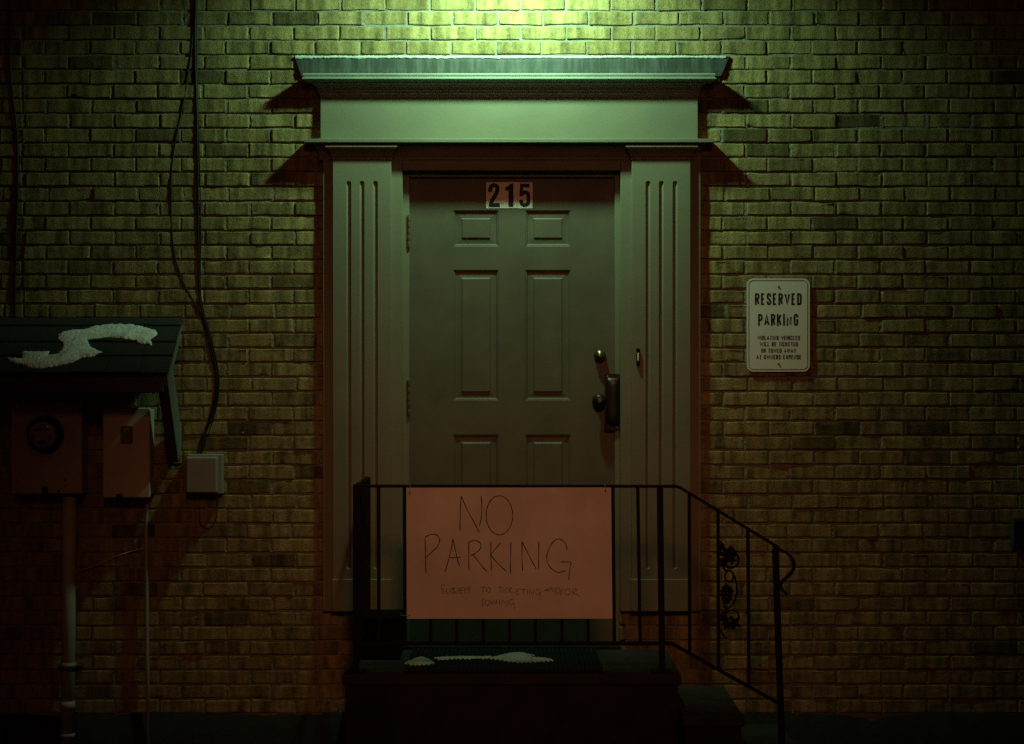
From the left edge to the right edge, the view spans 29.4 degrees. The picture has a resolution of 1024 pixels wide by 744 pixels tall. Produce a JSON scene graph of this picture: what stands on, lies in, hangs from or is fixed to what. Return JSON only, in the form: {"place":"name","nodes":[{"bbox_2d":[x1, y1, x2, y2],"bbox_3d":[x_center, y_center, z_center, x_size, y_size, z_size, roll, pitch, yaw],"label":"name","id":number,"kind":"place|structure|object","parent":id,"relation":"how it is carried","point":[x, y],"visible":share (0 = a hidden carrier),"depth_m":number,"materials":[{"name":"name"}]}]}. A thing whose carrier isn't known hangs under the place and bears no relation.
{"place":"outdoors","nodes":[
{"label":"outdoors","id":0,"kind":"place"},
{"label":"ground","id":1,"kind":"structure","parent":0,"visible":0},
{"bbox_2d":[0,0,1023,743],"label":"brick wall","id":2,"kind":"structure","parent":1,"relation":"on","point":[862,166],"depth_m":9.00,"materials":[{"name":"beige brick"}]},
{"bbox_2d":[11,400,86,493],"bbox_3d":[-2.116,0.342,8.890,0.322,0.424,0.220,0,0,0],"label":"meter cabinet","id":3,"kind":"object","parent":2,"relation":"attached to","point":[48,446],"visible":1,"depth_m":8.88,"materials":[{"name":"metal"}]},
{"bbox_2d":[57,494,82,743],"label":"meter conduit","id":4,"kind":"object","parent":2,"relation":"attached to","point":[67,667],"visible":0.99,"depth_m":8.92,"materials":[{"name":"grey metal"}]},
{"bbox_2d":[0,318,182,461],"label":"meter canopy","id":5,"kind":"object","parent":2,"relation":"attached to","point":[116,356],"visible":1,"depth_m":8.74,"materials":[{"name":"black"}]},
{"bbox_2d":[8,323,156,368],"bbox_3d":[-1.935,-0.117,8.807,0.655,0.211,0.230,0,0,-20],"label":"snow patch","id":6,"kind":"object","parent":5,"relation":"on","point":[76,346],"visible":1,"depth_m":8.81,"materials":[{"name":"white snow"}]},
{"bbox_2d":[78,548,143,571],"bbox_3d":[-1.844,0.865,8.987,0.305,0.110,0.011,0,0,-2],"label":"bonding wire","id":7,"kind":"object","parent":2,"relation":"attached to","point":[110,559],"visible":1,"depth_m":8.99,"materials":[{"name":"black"}]},
{"bbox_2d":[103,408,153,497],"bbox_3d":[-1.754,0.367,8.937,0.214,0.409,0.126,0,0,0],"label":"utility box","id":8,"kind":"object","parent":2,"relation":"attached to","point":[128,452],"visible":1,"depth_m":8.88,"materials":[{"name":"beige paint"}]},
{"bbox_2d":[144,498,150,743],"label":"ground conduit","id":9,"kind":"object","parent":2,"relation":"attached to","point":[146,578],"visible":1,"depth_m":8.97,"materials":[{"name":"grey metal"}]},
{"bbox_2d":[170,0,215,453],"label":"black cable","id":10,"kind":"object","parent":2,"relation":"attached to","point":[172,230],"visible":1,"depth_m":9.00,"materials":[{"name":"black rubber"}]},
{"bbox_2d":[186,454,226,493],"bbox_3d":[-1.402,0.468,8.953,0.178,0.182,0.095,0,0,0],"label":"junction box","id":11,"kind":"object","parent":2,"relation":"attached to","point":[205,474],"visible":1,"depth_m":8.90,"materials":[{"name":"grey plastic"}]},
{"bbox_2d":[199,494,217,528],"bbox_3d":[-1.400,0.642,8.998,0.088,0.161,0.006,0,0,0],"label":"black cable","id":12,"kind":"object","parent":11,"relation":"hanging from","point":[216,514],"visible":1,"depth_m":9.00,"materials":[{"name":"black rubber"}]},
{"bbox_2d":[194,0,218,453],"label":"black cable","id":13,"kind":"object","parent":2,"relation":"attached to","point":[198,265],"visible":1,"depth_m":8.99,"materials":[{"name":"black rubber"}]},
{"bbox_2d":[196,0,219,453],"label":"black cable","id":14,"kind":"object","parent":2,"relation":"attached to","point":[200,229],"visible":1,"depth_m":9.00,"materials":[{"name":"black rubber"}]},
{"bbox_2d":[296,56,728,649],"bbox_3d":[-0.001,-0.070,9.015,2.000,2.766,0.210,0,0,0],"label":"door surround","id":15,"kind":"object","parent":2,"relation":"attached to","point":[390,128],"visible":0.89,"depth_m":8.96,"materials":[{"name":"beige paint"}]},
{"bbox_2d":[295,55,725,58],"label":"snow ridge","id":16,"kind":"structure","parent":15,"relation":"on","point":[487,56],"depth_m":8.99,"materials":[{"name":"white snow"}]},
{"bbox_2d":[406,177,619,640],"bbox_3d":[0.006,0.174,9.029,0.987,2.151,0.114,0,0,0],"label":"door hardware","id":17,"kind":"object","parent":15,"relation":"attached to","point":[514,379],"depth_m":9.04,"materials":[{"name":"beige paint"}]},
{"bbox_2d":[410,177,613,640],"bbox_3d":[0.000,0.175,9.063,0.948,2.151,0.045,0,0,0],"label":"door leaf","id":18,"kind":"structure","parent":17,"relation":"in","point":[511,309],"depth_m":9.04,"materials":[{"name":"beige paint"}]},
{"bbox_2d":[636,348,639,365],"bbox_3d":[0.577,-0.069,8.940,0.016,0.079,0.017,0,0,0],"label":"doorbell","id":19,"kind":"object","parent":15,"relation":"attached to","point":[637,356],"visible":1,"depth_m":8.94,"materials":[{"name":"plastic"}]},
{"bbox_2d":[747,278,809,371],"bbox_3d":[1.225,-0.216,8.987,0.290,0.429,0.008,0,0,0],"label":"parking sign","id":20,"kind":"object","parent":2,"relation":"attached to","point":[778,324],"visible":1,"depth_m":8.99,"materials":[{"name":"white metal"}]},
{"bbox_2d":[1010,517,1023,547],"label":"outlet box","id":21,"kind":"object","parent":2,"relation":"attached to","point":[1016,532],"visible":1,"depth_m":8.95,"materials":[{"name":"grey plastic"}]},
{"bbox_2d":[342,649,794,743],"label":"concrete stoop","id":22,"kind":"object","parent":1,"relation":"on","point":[627,696],"visible":0.8,"depth_m":8.22,"materials":[{"name":"grey concrete"}]},
{"bbox_2d":[363,609,402,659],"bbox_3d":[-0.578,1.179,8.790,0.168,0.186,0.310,0,0,0],"label":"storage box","id":23,"kind":"object","parent":22,"relation":"on","point":[391,624],"visible":0.83,"depth_m":8.64,"materials":[{"name":"plastic"}]},
{"bbox_2d":[405,647,602,672],"bbox_3d":[-0.033,1.266,8.590,0.838,0.012,0.710,0,0,0],"label":"doormat","id":24,"kind":"object","parent":22,"relation":"on","point":[576,660],"visible":0.98,"depth_m":8.51,"materials":[{"name":"black rubber"}]},
{"bbox_2d":[404,657,434,665],"bbox_3d":[-0.400,1.252,8.490,0.134,0.024,0.176,0,0,0],"label":"snow patch","id":25,"kind":"object","parent":24,"relation":"on","point":[419,661],"visible":1,"depth_m":8.45,"materials":[{"name":"white snow"}]},
{"bbox_2d":[434,656,492,659],"bbox_3d":[-0.209,1.260,8.630,0.270,0.008,0.102,0,0,-11],"label":"snow patch","id":26,"kind":"object","parent":24,"relation":"on","point":[458,657],"visible":1,"depth_m":8.61,"materials":[{"name":"white snow"}]},
{"bbox_2d":[490,652,552,662],"bbox_3d":[0.045,1.254,8.603,0.222,0.020,0.285,0,0,-44],"label":"snow patch","id":27,"kind":"object","parent":24,"relation":"on","point":[517,657],"visible":1,"depth_m":8.55,"materials":[{"name":"white snow"}]},
{"bbox_2d":[345,476,795,743],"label":"stair railing","id":28,"kind":"object","parent":22,"relation":"on","point":[361,540],"visible":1,"depth_m":8.27,"materials":[{"name":"black metal"}]},
{"bbox_2d":[401,483,611,618],"bbox_3d":[-0.024,0.755,8.256,0.896,0.575,0.031,0,0,0],"label":"handwritten sign","id":29,"kind":"object","parent":28,"relation":"attached to","point":[509,553],"visible":1,"depth_m":8.25,"materials":[{"name":"orange cardboard"}]}
]}

